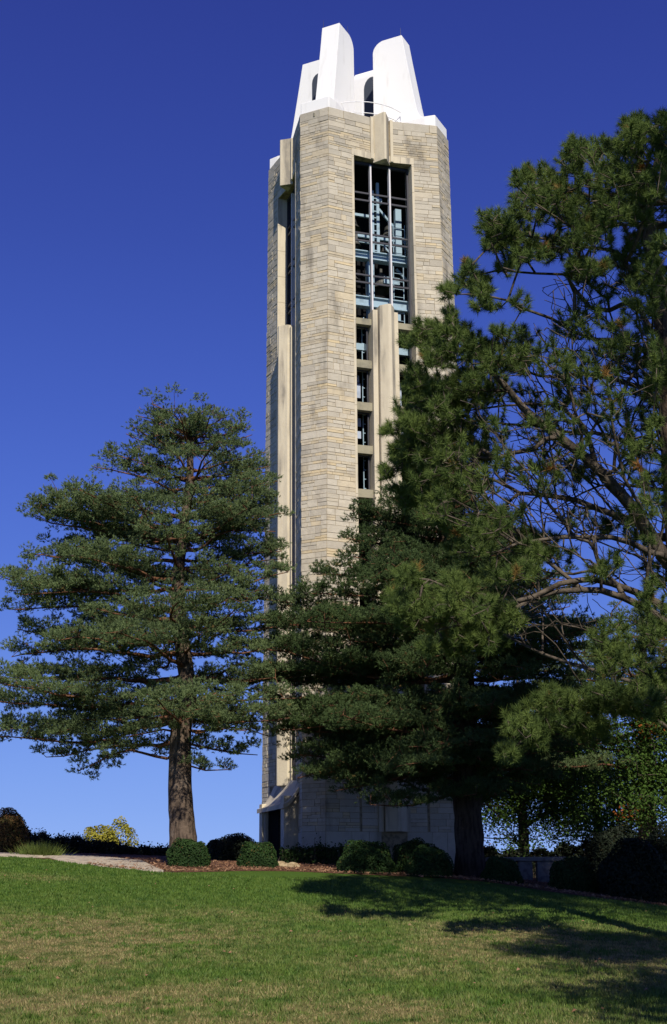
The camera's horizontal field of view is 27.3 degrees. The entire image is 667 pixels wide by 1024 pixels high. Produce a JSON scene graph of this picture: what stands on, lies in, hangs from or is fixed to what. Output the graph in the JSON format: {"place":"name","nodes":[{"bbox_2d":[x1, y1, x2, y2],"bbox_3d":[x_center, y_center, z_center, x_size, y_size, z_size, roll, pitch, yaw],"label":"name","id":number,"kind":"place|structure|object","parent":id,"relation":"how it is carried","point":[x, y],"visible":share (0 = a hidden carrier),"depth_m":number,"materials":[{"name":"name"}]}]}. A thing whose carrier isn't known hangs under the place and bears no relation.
{"place":"outdoors","nodes":[
{"label":"outdoors","id":0,"kind":"place"},
{"bbox_2d":[0,852,163,872],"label":"path","id":1,"kind":"structure","parent":0,"point":[83,859],"depth_m":42.68,"materials":[{"name":"concrete"}]},
{"bbox_2d":[0,855,666,1023],"bbox_3d":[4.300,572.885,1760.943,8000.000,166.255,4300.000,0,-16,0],"label":"ground","id":2,"kind":"structure","parent":0,"point":[291,874],"depth_m":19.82,"materials":[{"name":"green plant"}]},
{"bbox_2d":[83,824,118,844],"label":"shrub","id":3,"kind":"object","parent":2,"relation":"on","point":[90,831],"visible":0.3,"depth_m":63.13,"materials":[{"name":"yellow plant"}]},
{"bbox_2d":[101,816,138,845],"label":"shrub","id":4,"kind":"object","parent":2,"relation":"on","point":[128,831],"visible":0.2,"depth_m":64.74,"materials":[{"name":"yellow plant"}]},
{"bbox_2d":[1,869,653,1011],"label":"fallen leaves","id":5,"kind":"object","parent":2,"relation":"on","point":[57,977],"visible":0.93,"depth_m":21.28,"materials":[{"name":"brown plant"}]},
{"bbox_2d":[36,852,666,905],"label":"mulch bed","id":6,"kind":"object","parent":2,"relation":"on","point":[146,857],"visible":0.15,"depth_m":41.52,"materials":[{"name":"brown wood"}]},
{"bbox_2d":[0,807,29,852],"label":"shrub","id":7,"kind":"object","parent":6,"relation":"on","point":[13,830],"visible":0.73,"depth_m":46.36,"materials":[{"name":"brown plant"}]},
{"bbox_2d":[8,839,76,855],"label":"spiky plant","id":8,"kind":"object","parent":6,"relation":"on","point":[45,849],"visible":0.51,"depth_m":44.69,"materials":[{"name":"green plant"}]},
{"bbox_2d":[25,823,168,855],"bbox_3d":[-9.717,12.196,51.102,7.674,1.431,1.665,0,-16,0],"label":"hedge","id":9,"kind":"object","parent":6,"relation":"on","point":[79,844],"visible":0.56,"depth_m":50.62,"materials":[{"name":"green plant"}]},
{"bbox_2d":[0,381,311,864],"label":"pine tree","id":10,"kind":"object","parent":6,"relation":"on","point":[224,507],"visible":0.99,"depth_m":43.26,"materials":[{"name":"green plant"}]},
{"bbox_2d":[166,837,210,866],"bbox_3d":[-4.416,10.397,41.746,1.373,0.979,1.266,0,-16,0],"label":"shrub","id":11,"kind":"object","parent":6,"relation":"on","point":[180,851],"visible":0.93,"depth_m":41.30,"materials":[{"name":"green plant"}]},
{"bbox_2d":[207,839,215,855],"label":"shrub","id":12,"kind":"object","parent":6,"relation":"on","point":[208,844],"visible":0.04,"depth_m":47.96,"materials":[{"name":"green plant"}]},
{"bbox_2d":[209,833,254,860],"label":"shrub","id":13,"kind":"object","parent":6,"relation":"on","point":[226,847],"visible":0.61,"depth_m":46.64,"materials":[{"name":"green plant"}]},
{"bbox_2d":[236,841,278,867],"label":"shrub","id":14,"kind":"object","parent":6,"relation":"on","point":[256,854],"visible":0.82,"depth_m":41.92,"materials":[{"name":"green plant"}]},
{"bbox_2d":[281,863,294,867],"bbox_3d":[-1.406,10.998,42.611,0.449,0.197,0.268,0,-16,0],"label":"rock","id":15,"kind":"object","parent":6,"relation":"on","point":[289,865],"visible":0.69,"depth_m":42.53,"materials":[{"name":"beige stone"}]},
{"bbox_2d":[278,833,390,864],"bbox_3d":[0.024,11.343,45.933,3.892,1.219,0.860,0,-16,0],"label":"hedge","id":16,"kind":"object","parent":6,"relation":"on","point":[321,853],"visible":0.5,"depth_m":45.70,"materials":[{"name":"green plant"}]},
{"bbox_2d":[336,839,397,873],"bbox_3d":[1.009,10.628,42.195,1.892,1.109,1.604,0,-16,0],"label":"shrub","id":17,"kind":"object","parent":6,"relation":"on","point":[360,856],"visible":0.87,"depth_m":41.66,"materials":[{"name":"green plant"}]},
{"bbox_2d":[392,837,424,871],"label":"shrub","id":18,"kind":"object","parent":6,"relation":"on","point":[402,851],"visible":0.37,"depth_m":42.99,"materials":[{"name":"green plant"}]},
{"bbox_2d":[403,843,453,877],"bbox_3d":[2.863,10.600,41.676,1.560,1.107,1.475,0,-16,0],"label":"shrub","id":19,"kind":"object","parent":6,"relation":"on","point":[427,859],"visible":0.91,"depth_m":41.23,"materials":[{"name":"green plant"}]},
{"bbox_2d":[248,458,609,877],"bbox_3d":[3.123,4.692,44.288,11.784,14.300,9.992,0,-16,0],"label":"pine tree","id":20,"kind":"object","parent":6,"relation":"on","point":[425,737],"visible":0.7,"depth_m":42.95,"materials":[{"name":"green plant"}]},
{"bbox_2d":[480,856,523,883],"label":"shrub","id":21,"kind":"object","parent":6,"relation":"on","point":[499,868],"visible":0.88,"depth_m":40.98,"materials":[{"name":"green plant"}]},
{"bbox_2d":[485,857,565,881],"bbox_3d":[6.234,11.702,44.478,2.530,1.007,0.560,0,-16,0],"label":"stone bench","id":22,"kind":"object","parent":6,"relation":"on","point":[543,865],"visible":0.52,"depth_m":44.32,"materials":[{"name":"grey stone"}]},
{"bbox_2d":[547,855,597,893],"bbox_3d":[7.153,10.897,41.163,1.660,1.152,1.414,0,-16,0],"label":"shrub","id":23,"kind":"object","parent":6,"relation":"on","point":[574,873],"visible":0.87,"depth_m":40.78,"materials":[{"name":"green plant"}]},
{"bbox_2d":[584,822,637,885],"bbox_3d":[9.326,11.493,45.559,2.428,2.394,2.180,0,-16,0],"label":"shrub","id":24,"kind":"object","parent":6,"relation":"on","point":[600,846],"visible":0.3,"depth_m":45.37,"materials":[{"name":"green plant"}]},
{"bbox_2d":[596,837,666,902],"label":"shrub","id":25,"kind":"object","parent":6,"relation":"on","point":[634,868],"visible":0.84,"depth_m":39.97,"materials":[{"name":"green plant"}]},
{"bbox_2d":[646,821,666,859],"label":"shrub","id":26,"kind":"object","parent":6,"relation":"on","point":[656,840],"visible":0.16,"depth_m":42.45,"materials":[{"name":"green plant"}]},
{"bbox_2d":[257,20,457,868],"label":"campanile","id":27,"kind":"structure","parent":2,"relation":"on","point":[360,257],"depth_m":55.43,"materials":[{"name":"stone"}]},
{"bbox_2d":[287,188,294,325],"bbox_3d":[-1.567,-10.548,57.906,0.200,7.100,2.540,5,-16,-18],"label":"window frame","id":28,"kind":"structure","parent":27,"relation":"in","point":[291,200],"depth_m":58.73,"materials":[{"name":"grey metal"}]},
{"bbox_2d":[356,326,367,359],"bbox_3d":[1.050,-6.687,54.778,0.650,1.530,0.080,5,-16,-18],"label":"small window frame","id":29,"kind":"structure","parent":27,"relation":"in","point":[366,328],"depth_m":54.90,"materials":[{"name":"grey metal"}]},
{"bbox_2d":[357,369,368,402],"bbox_3d":[1.063,-4.938,54.293,0.650,1.460,0.080,5,-16,-18],"label":"small window frame","id":30,"kind":"structure","parent":27,"relation":"in","point":[366,371],"depth_m":54.42,"materials":[{"name":"grey metal"}]},
{"bbox_2d":[357,412,368,445],"bbox_3d":[1.076,-3.223,53.818,0.650,1.460,0.080,5,-16,-18],"label":"small window frame","id":31,"kind":"structure","parent":27,"relation":"in","point":[357,412],"depth_m":53.93,"materials":[{"name":"grey metal"}]},
{"bbox_2d":[358,455,369,489],"bbox_3d":[1.089,-1.508,53.342,0.650,1.460,0.080,5,-16,-18],"label":"small window frame","id":32,"kind":"structure","parent":27,"relation":"in","point":[358,455],"depth_m":53.45,"materials":[{"name":"grey metal"}]},
{"bbox_2d":[354,160,411,323],"bbox_3d":[1.929,-11.037,56.236,2.540,7.100,0.200,5,-16,-18],"label":"window frame","id":33,"kind":"structure","parent":27,"relation":"in","point":[369,165],"depth_m":56.41,"materials":[{"name":"grey metal"}]},
{"bbox_2d":[398,331,411,359],"bbox_3d":[2.833,-6.540,55.356,0.650,1.530,0.080,5,-16,-18],"label":"small window frame","id":34,"kind":"structure","parent":27,"relation":"in","point":[398,331],"depth_m":55.39,"materials":[{"name":"grey metal"}]},
{"bbox_2d":[373,104,666,765],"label":"pine tree","id":35,"kind":"object","parent":2,"relation":"on","point":[631,201],"visible":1,"depth_m":24.72,"materials":[{"name":"green plant"}]},
{"bbox_2d":[484,834,624,877],"bbox_3d":[10.663,14.113,53.669,9.993,3.389,1.678,0,-16,0],"label":"hedge","id":36,"kind":"object","parent":2,"relation":"on","point":[565,850],"visible":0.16,"depth_m":53.50,"materials":[{"name":"green plant"}]},
{"bbox_2d":[477,680,632,856],"bbox_3d":[7.674,10.941,56.292,10.006,8.557,10.101,0,-16,0],"label":"broadleaf tree","id":37,"kind":"object","parent":2,"relation":"on","point":[521,808],"visible":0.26,"depth_m":55.03,"materials":[{"name":"green plant"}]},
{"bbox_2d":[506,599,666,839],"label":"tree","id":38,"kind":"object","parent":2,"relation":"on","point":[576,762],"visible":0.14,"depth_m":52.06,"materials":[{"name":"green plant"}]},
{"bbox_2d":[529,715,666,845],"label":"broadleaf tree","id":39,"kind":"object","parent":2,"relation":"on","point":[609,813],"visible":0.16,"depth_m":58.69,"materials":[{"name":"green plant"}]},
{"bbox_2d":[565,691,666,839],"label":"broadleaf tree","id":40,"kind":"object","parent":2,"relation":"on","point":[658,777],"visible":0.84,"depth_m":50.51,"materials":[{"name":"green plant"}]},
{"bbox_2d":[0,0,666,853],"label":"sky","id":41,"kind":"structure","parent":0,"point":[139,139],"materials":[{"name":"blue"}]}
]}

